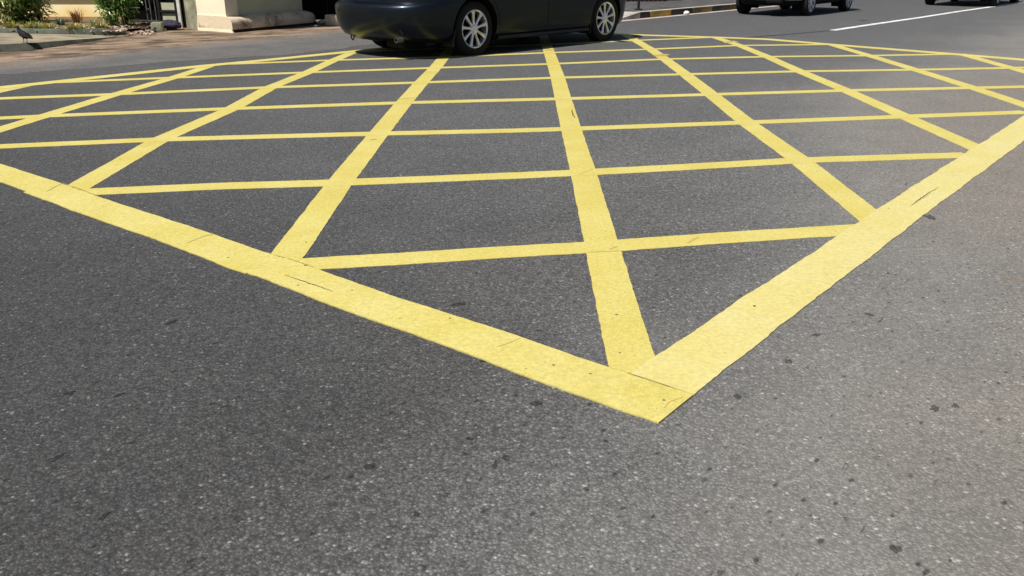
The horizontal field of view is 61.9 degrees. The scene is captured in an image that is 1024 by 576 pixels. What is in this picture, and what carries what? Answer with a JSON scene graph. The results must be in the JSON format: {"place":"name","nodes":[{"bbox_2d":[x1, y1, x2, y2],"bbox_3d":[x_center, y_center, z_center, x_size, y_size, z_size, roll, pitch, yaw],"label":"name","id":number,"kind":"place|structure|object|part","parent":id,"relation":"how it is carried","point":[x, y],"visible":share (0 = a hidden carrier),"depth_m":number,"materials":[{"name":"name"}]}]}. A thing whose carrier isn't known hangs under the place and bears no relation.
{"place":"outdoors","nodes":[
{"label":"outdoors","id":0,"kind":"place"},
{"bbox_2d":[0,17,146,28],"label":"soil","id":1,"kind":"structure","parent":0,"point":[85,20],"depth_m":15.42,"materials":[{"name":"brown soil"}]},
{"bbox_2d":[0,21,20,27],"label":"yellow plant","id":2,"kind":"object","parent":1,"relation":"on","point":[11,25],"visible":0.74,"depth_m":13.80,"materials":[{"name":"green plant"}]},
{"bbox_2d":[0,0,32,24],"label":"broad shrub","id":3,"kind":"object","parent":1,"relation":"on","point":[6,14],"visible":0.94,"depth_m":14.64,"materials":[{"name":"green plant"}]},
{"bbox_2d":[0,0,50,23],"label":"leafy shrub","id":4,"kind":"object","parent":1,"relation":"on","point":[24,3],"visible":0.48,"depth_m":15.02,"materials":[{"name":"green plant"}]},
{"bbox_2d":[19,21,39,27],"bbox_3d":[-7.751,-4.223,13.709,0.472,0.146,0.421,-14,25,-32],"label":"clump","id":5,"kind":"object","parent":1,"relation":"on","point":[29,24],"visible":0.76,"depth_m":13.69,"materials":[{"name":"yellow plant"}]},
{"bbox_2d":[33,20,42,27],"bbox_3d":[-7.818,-4.336,14.025,0.397,0.131,0.370,-19,28,-40],"label":"olive plant","id":6,"kind":"object","parent":1,"relation":"on","point":[38,22],"visible":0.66,"depth_m":14.01,"materials":[{"name":"green plant"}]},
{"bbox_2d":[21,0,58,21],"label":"croton shrub","id":7,"kind":"object","parent":1,"relation":"on","point":[39,16],"visible":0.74,"depth_m":15.31,"materials":[{"name":"green plant"}]},
{"bbox_2d":[39,21,59,28],"bbox_3d":[-7.388,-4.179,13.597,0.456,0.145,0.469,-12,24,-28],"label":"clump","id":8,"kind":"object","parent":1,"relation":"on","point":[47,26],"visible":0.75,"depth_m":13.59,"materials":[{"name":"yellow plant"}]},
{"bbox_2d":[51,18,67,24],"bbox_3d":[-7.730,-4.569,14.614,0.355,0.144,0.452,0,21,0],"label":"blue plant","id":9,"kind":"object","parent":1,"relation":"on","point":[61,22],"visible":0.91,"depth_m":14.60,"materials":[{"name":"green plant"}]},
{"bbox_2d":[64,22,85,28],"bbox_3d":[-6.864,-4.114,13.403,0.486,0.152,0.490,-18,28,-39],"label":"lime plant","id":10,"kind":"object","parent":1,"relation":"on","point":[76,26],"visible":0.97,"depth_m":13.37,"materials":[{"name":"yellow plant"}]},
{"bbox_2d":[69,8,85,22],"bbox_3d":[-7.679,-4.815,15.059,0.459,0.283,0.387,0,21,0],"label":"dry plant","id":11,"kind":"object","parent":1,"relation":"on","point":[76,18],"visible":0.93,"depth_m":15.07,"materials":[{"name":"brown plant"}]},
{"bbox_2d":[0,23,155,35],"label":"pebbles","id":12,"kind":"object","parent":1,"relation":"on","point":[121,28],"visible":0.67,"depth_m":13.82,"materials":[{"name":"stone"}]},
{"bbox_2d":[90,21,108,27],"bbox_3d":[-6.656,-4.267,13.816,0.440,0.151,0.475,-16,26,-36],"label":"clump","id":13,"kind":"object","parent":1,"relation":"on","point":[100,25],"visible":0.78,"depth_m":13.79,"materials":[{"name":"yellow plant"}]},
{"bbox_2d":[90,0,139,26],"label":"green shrub","id":14,"kind":"object","parent":1,"relation":"on","point":[112,7],"visible":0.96,"depth_m":14.38,"materials":[{"name":"green plant"}]},
{"bbox_2d":[117,0,149,24],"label":"bushy shrub","id":15,"kind":"object","parent":1,"relation":"on","point":[126,19],"visible":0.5,"depth_m":14.78,"materials":[{"name":"green plant"}]},
{"bbox_2d":[160,20,181,29],"bbox_3d":[-5.912,-4.557,14.764,0.402,0.167,0.312,0,21,0],"label":"cloth bundle","id":16,"kind":"object","parent":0,"point":[171,24],"visible":0.84,"depth_m":14.66,"materials":[{"name":"fabric"}]},
{"bbox_2d":[0,20,374,73],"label":"forecourt","id":17,"kind":"structure","parent":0,"point":[179,44],"depth_m":11.66,"materials":[{"name":"concrete"}]},
{"bbox_2d":[0,33,114,51],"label":"concrete strip","id":18,"kind":"object","parent":17,"relation":"on","point":[11,41],"visible":1,"depth_m":12.11,"materials":[{"name":"beige concrete"}]},
{"bbox_2d":[16,26,32,42],"bbox_3d":[-6.536,-3.400,11.445,0.266,0.218,0.149,24,31,46],"label":"pigeon","id":19,"kind":"object","parent":18,"relation":"on","point":[24,34],"visible":1,"depth_m":11.42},
{"bbox_2d":[1,0,122,16],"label":"boundary wall","id":20,"kind":"structure","parent":17,"relation":"on","point":[62,8],"depth_m":16.59,"materials":[{"name":"beige paint"}]},
{"bbox_2d":[0,28,126,35],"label":"bed kerb","id":21,"kind":"structure","parent":17,"relation":"on","point":[55,31],"depth_m":13.36,"materials":[{"name":"grey concrete"}]},
{"bbox_2d":[127,22,156,31],"bbox_3d":[-6.391,-4.499,14.706,0.577,0.106,1.718,-9,23,-22],"label":"debris","id":22,"kind":"object","parent":17,"relation":"on","point":[135,27],"visible":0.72,"depth_m":14.33,"materials":[{"name":"stone"}]},
{"bbox_2d":[124,0,186,26],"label":"iron gate","id":23,"kind":"structure","parent":17,"relation":"on","point":[160,10],"depth_m":15.19,"materials":[{"name":"black metal"}]},
{"bbox_2d":[151,22,163,31],"bbox_3d":[-5.981,-4.406,14.395,0.170,0.150,0.160,-3,21,-7],"label":"grey block","id":24,"kind":"object","parent":17,"relation":"on","point":[159,26],"depth_m":14.32,"materials":[{"name":"grey concrete"}]},
{"bbox_2d":[176,0,183,27],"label":"white post","id":25,"kind":"object","parent":17,"relation":"on","point":[179,11],"visible":0.94,"depth_m":14.97,"materials":[{"name":"white metal"}]},
{"bbox_2d":[183,0,316,32],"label":"gate pillar","id":26,"kind":"structure","parent":17,"relation":"on","point":[231,16],"depth_m":14.66,"materials":[{"name":"beige paint"}]},
{"bbox_2d":[302,0,337,19],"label":"black gate","id":27,"kind":"structure","parent":26,"relation":"attached to","point":[319,9],"depth_m":15.91,"materials":[{"name":"black metal"}]},
{"bbox_2d":[325,14,338,25],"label":"concrete block","id":28,"kind":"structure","parent":17,"relation":"on","point":[330,19],"depth_m":15.62,"materials":[{"name":"grey concrete"}]},
{"bbox_2d":[0,0,1023,575],"bbox_3d":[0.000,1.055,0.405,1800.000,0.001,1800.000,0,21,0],"label":"road","id":29,"kind":"structure","parent":0,"point":[234,424],"depth_m":2.77,"materials":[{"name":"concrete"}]},
{"bbox_2d":[0,86,29,92],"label":"road marking","id":30,"kind":"object","parent":29,"relation":"on","point":[5,90],"visible":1,"depth_m":7.96,"materials":[{"name":"yellow paint"}]},
{"bbox_2d":[0,164,72,190],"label":"road marking","id":31,"kind":"object","parent":29,"relation":"on","point":[18,179],"visible":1,"depth_m":4.67,"materials":[{"name":"yellow paint"}]},
{"bbox_2d":[51,452,65,461],"bbox_3d":[-1.106,0.411,2.077,0.015,0.001,0.046,3,21,9],"label":"oil stain","id":32,"kind":"object","parent":29,"relation":"on","point":[57,457],"visible":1,"depth_m":2.08,"materials":[{"name":"liquid"}]},
{"bbox_2d":[97,511,111,519],"bbox_3d":[-0.889,0.496,1.857,0.015,0.001,0.036,5,22,12],"label":"oil stain","id":33,"kind":"object","parent":29,"relation":"on","point":[103,516],"visible":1,"depth_m":1.86,"materials":[{"name":"asphalt"}]},
{"bbox_2d":[0,66,213,132],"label":"road marking","id":34,"kind":"object","parent":29,"relation":"on","point":[10,126],"visible":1,"depth_m":7.29,"materials":[{"name":"yellow paint"}]},
{"bbox_2d":[24,185,281,273],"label":"road marking","id":35,"kind":"object","parent":29,"relation":"on","point":[216,249],"visible":1,"depth_m":3.83,"materials":[{"name":"yellow paint"}]},
{"bbox_2d":[69,52,357,190],"bbox_3d":[-2.249,-1.782,7.782,0.267,0.001,7.467,1,21,1],"label":"road marking","id":36,"kind":"object","parent":29,"relation":"on","point":[101,173],"visible":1,"depth_m":5.91,"materials":[{"name":"yellow paint"}]},
{"bbox_2d":[0,43,435,88],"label":"road marking","id":37,"kind":"object","parent":29,"relation":"on","point":[137,73],"visible":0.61,"depth_m":9.40,"materials":[{"name":"yellow paint"}]},
{"bbox_2d":[271,48,453,258],"bbox_3d":[-0.893,-1.876,8.027,0.185,0.001,10.196,0,21,1],"label":"road marking","id":38,"kind":"object","parent":29,"relation":"on","point":[298,240],"visible":0.84,"depth_m":4.53,"materials":[{"name":"yellow paint"}]},
{"bbox_2d":[363,463,375,469],"bbox_3d":[-0.339,0.426,2.039,0.033,0.001,0.026,-11,24,-26],"label":"oil stain","id":39,"kind":"object","parent":29,"relation":"on","point":[368,466],"visible":1,"depth_m":2.04,"materials":[{"name":"asphalt"}]},
{"bbox_2d":[449,302,466,305],"bbox_3d":[-0.191,0.057,3.000,0.062,0.001,0.027,-9,23,-22],"label":"oil stain","id":40,"kind":"object","parent":29,"relation":"on","point":[459,303],"visible":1,"depth_m":3.00,"materials":[{"name":"liquid"}]},
{"bbox_2d":[243,258,692,423],"bbox_3d":[-0.272,0.118,2.835,1.841,0.005,0.209,16,26,36],"label":"road marking","id":41,"kind":"object","parent":29,"relation":"on","point":[622,391],"visible":1,"depth_m":2.67,"materials":[{"name":"yellow paint"}]},
{"bbox_2d":[286,275,332,291],"bbox_3d":[-0.760,-0.019,3.183,0.280,0.001,0.010,16,26,36],"label":"paint crack","id":42,"kind":"object","parent":41,"relation":"on","point":[309,283],"visible":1,"depth_m":3.18,"materials":[{"name":"yellow paint"}]},
{"bbox_2d":[335,0,625,55],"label":"dark car","id":43,"kind":"object","parent":29,"relation":"on","point":[469,27],"visible":0.99,"depth_m":10.69,"materials":[{"name":"black paint"}]},
{"bbox_3d":[0.123,-3.744,11.113,0.066,0.675,1.082,18,27,38],"label":"door","id":44,"kind":"part","parent":43,"relation":"part of","materials":[{"name":"black paint"}]},
{"bbox_3d":[0.768,-4.004,11.790,0.066,0.675,0.835,18,27,38],"label":"door","id":45,"kind":"part","parent":43,"relation":"part of","materials":[{"name":"black paint"}]},
{"bbox_2d":[492,459,497,468],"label":"oil stain","id":46,"kind":"object","parent":29,"relation":"on","point":[494,465],"visible":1,"depth_m":2.05,"materials":[{"name":"asphalt"}]},
{"bbox_2d":[62,54,947,82],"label":"road marking","id":47,"kind":"object","parent":29,"relation":"on","point":[480,66],"visible":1,"depth_m":9.68,"materials":[{"name":"yellow paint"}]},
{"bbox_2d":[0,110,1023,148],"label":"road marking","id":48,"kind":"object","parent":29,"relation":"on","point":[274,136],"visible":1,"depth_m":6.01,"materials":[{"name":"yellow paint"}]},
{"bbox_2d":[0,85,1023,119],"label":"road marking","id":49,"kind":"object","parent":29,"relation":"on","point":[448,101],"visible":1,"depth_m":7.33,"materials":[{"name":"yellow paint"}]},
{"bbox_2d":[0,67,1023,99],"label":"road marking","id":50,"kind":"object","parent":29,"relation":"on","point":[262,87],"visible":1,"depth_m":8.55,"materials":[{"name":"yellow paint"}]},
{"bbox_2d":[84,152,963,194],"bbox_3d":[0.299,-0.660,4.863,5.148,0.002,0.211,-4,21,-10],"label":"road marking","id":51,"kind":"object","parent":29,"relation":"on","point":[389,180],"visible":1,"depth_m":4.78,"materials":[{"name":"yellow paint"}]},
{"bbox_2d":[230,44,821,64],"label":"road marking","id":52,"kind":"object","parent":29,"relation":"on","point":[517,53],"visible":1,"depth_m":10.92,"materials":[{"name":"yellow paint"}]},
{"bbox_2d":[362,37,705,51],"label":"road marking","id":53,"kind":"object","parent":29,"relation":"on","point":[539,44],"visible":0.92,"depth_m":12.20,"materials":[{"name":"yellow paint"}]},
{"bbox_2d":[530,400,542,405],"bbox_3d":[0.066,0.314,2.331,0.032,0.001,0.028,-16,26,-36],"label":"oil stain","id":54,"kind":"object","parent":29,"relation":"on","point":[536,402],"visible":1,"depth_m":2.33,"materials":[{"name":"liquid"}]},
{"bbox_2d":[290,224,854,269],"bbox_3d":[0.342,-0.175,3.600,2.531,0.002,0.163,-4,21,-11],"label":"road marking","id":55,"kind":"object","parent":29,"relation":"on","point":[394,259],"visible":1,"depth_m":3.57,"materials":[{"name":"yellow paint"}]},
{"bbox_2d":[539,35,654,372],"bbox_3d":[0.451,-2.008,8.370,0.182,0.001,12.582,0,21,1],"label":"road marking","id":56,"kind":"object","parent":29,"relation":"on","point":[627,343],"visible":0.91,"depth_m":3.40,"materials":[{"name":"yellow paint"}]},
{"bbox_2d":[622,11,639,19],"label":"stone","id":57,"kind":"structure","parent":29,"relation":"on","point":[630,15],"depth_m":17.44,"materials":[{"name":"concrete"}]},
{"bbox_2d":[637,11,649,17],"bbox_3d":[2.713,-5.695,17.781,0.150,0.132,0.408,16,26,36],"label":"kerb stone","id":58,"kind":"object","parent":29,"relation":"on","point":[644,14],"visible":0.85,"depth_m":17.72,"materials":[{"name":"black paint"}]},
{"bbox_2d":[649,9,670,16],"bbox_3d":[3.127,-5.879,18.261,0.150,0.132,0.888,16,26,36],"label":"kerb stone","id":59,"kind":"object","parent":29,"relation":"on","point":[660,13],"visible":0.84,"depth_m":18.20,"materials":[{"name":"yellow paint"}]},
{"bbox_2d":[671,7,692,14],"bbox_3d":[3.716,-6.142,18.945,0.150,0.132,0.968,16,26,36],"label":"kerb stone","id":60,"kind":"object","parent":29,"relation":"on","point":[677,11],"visible":0.77,"depth_m":18.84,"materials":[{"name":"black paint"}]},
{"bbox_2d":[622,6,773,20],"bbox_3d":[20.840,-13.616,38.562,0.196,0.001,62.200,16,26,36],"label":"gutter","id":61,"kind":"object","parent":29,"relation":"on","point":[688,14],"depth_m":18.89,"materials":[{"name":"concrete"}]},
{"bbox_2d":[692,6,712,12],"bbox_3d":[4.331,-6.416,19.657,0.150,0.132,0.968,16,26,36],"label":"kerb stone","id":62,"kind":"object","parent":29,"relation":"on","point":[698,9],"visible":0.89,"depth_m":19.61,"materials":[{"name":"paint"}]},
{"bbox_2d":[708,4,729,11],"bbox_3d":[4.936,-6.686,20.359,0.150,0.132,0.938,16,26,36],"label":"kerb stone","id":63,"kind":"object","parent":29,"relation":"on","point":[721,7],"visible":0.86,"depth_m":20.28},
{"bbox_2d":[730,3,736,9],"bbox_3d":[5.532,-6.951,21.050,0.150,0.132,0.938,16,26,36],"label":"kerb stone","id":64,"kind":"object","parent":29,"relation":"on","point":[732,6],"visible":0.29,"depth_m":20.77,"materials":[{"name":"paint"}]},
{"bbox_2d":[733,394,741,398],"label":"oil stain","id":65,"kind":"object","parent":29,"relation":"on","point":[737,396],"visible":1,"depth_m":2.37,"materials":[{"name":"liquid"}]},
{"bbox_2d":[622,35,875,220],"bbox_3d":[1.802,-2.204,8.882,0.236,0.001,10.619,0,21,1],"label":"road marking","id":66,"kind":"object","parent":29,"relation":"on","point":[857,207],"visible":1,"depth_m":5.44,"materials":[{"name":"yellow paint"}]},
{"bbox_2d":[743,30,831,37],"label":"road marking","id":67,"kind":"object","parent":29,"relation":"on","point":[786,34],"visible":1,"depth_m":13.86,"materials":[{"name":"paint"}]},
{"bbox_2d":[736,0,852,15],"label":"silver car","id":68,"kind":"object","parent":29,"relation":"on","point":[805,7],"visible":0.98,"depth_m":18.56,"materials":[{"name":"paint"}]},
{"bbox_2d":[566,33,1023,60],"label":"road marking","id":69,"kind":"object","parent":29,"relation":"on","point":[1008,58],"visible":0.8,"depth_m":12.03,"materials":[{"name":"yellow paint"}]},
{"bbox_2d":[631,116,1023,394],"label":"road marking","id":70,"kind":"object","parent":29,"relation":"on","point":[698,359],"visible":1,"depth_m":3.19,"materials":[{"name":"paint"}]},
{"bbox_2d":[714,38,977,149],"bbox_3d":[3.121,-2.395,9.377,0.234,0.001,8.539,0,21,1],"label":"road marking","id":71,"kind":"object","parent":29,"relation":"on","point":[945,134],"visible":1,"depth_m":7.14,"materials":[{"name":"yellow paint"}]},
{"bbox_2d":[889,544,901,553],"bbox_3d":[0.787,0.535,1.754,0.030,0.001,0.024,-14,25,-32],"label":"oil stain","id":72,"kind":"object","parent":29,"relation":"on","point":[896,549],"visible":1,"depth_m":1.75,"materials":[{"name":"asphalt"}]},
{"bbox_2d":[829,45,1023,107],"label":"road marking","id":73,"kind":"object","parent":29,"relation":"on","point":[987,92],"visible":1,"depth_m":8.67,"materials":[{"name":"yellow paint"}]},
{"bbox_2d":[832,2,1023,30],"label":"road marking","id":74,"kind":"object","parent":29,"relation":"on","point":[920,17],"visible":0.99,"depth_m":17.90,"materials":[{"name":"white paint"}]},
{"bbox_2d":[923,214,935,219],"bbox_3d":[1.968,-0.334,4.014,0.048,0.001,0.092,0,21,0],"label":"oil stain","id":75,"kind":"object","parent":29,"relation":"on","point":[928,216],"visible":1,"depth_m":4.02,"materials":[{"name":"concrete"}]},
{"bbox_2d":[929,405,939,411],"bbox_3d":[1.141,0.324,2.303,0.036,0.001,0.026,-19,28,-40],"label":"oil stain","id":76,"kind":"object","parent":29,"relation":"on","point":[934,408],"visible":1,"depth_m":2.30,"materials":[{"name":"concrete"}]},
{"bbox_2d":[925,0,1018,5],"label":"grey car","id":77,"kind":"object","parent":29,"relation":"on","point":[990,2],"visible":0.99,"depth_m":22.33,"materials":[{"name":"paint"}]},
{"bbox_2d":[964,56,1023,72],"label":"road marking","id":78,"kind":"object","parent":29,"relation":"on","point":[995,63],"visible":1,"depth_m":9.96,"materials":[{"name":"yellow paint"}]},
{"bbox_2d":[624,0,735,11],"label":"pavement","id":79,"kind":"structure","parent":0,"point":[630,6],"depth_m":20.65,"materials":[{"name":"grey concrete"}]},
{"bbox_2d":[634,0,642,9],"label":"sign post","id":80,"kind":"object","parent":79,"relation":"on","point":[638,5],"visible":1,"depth_m":18.36,"materials":[{"name":"black metal"}]},
{"bbox_2d":[626,0,667,1],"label":"railing","id":81,"kind":"object","parent":79,"relation":"on","point":[647,0],"depth_m":22.20,"materials":[{"name":"black metal"}]}
]}

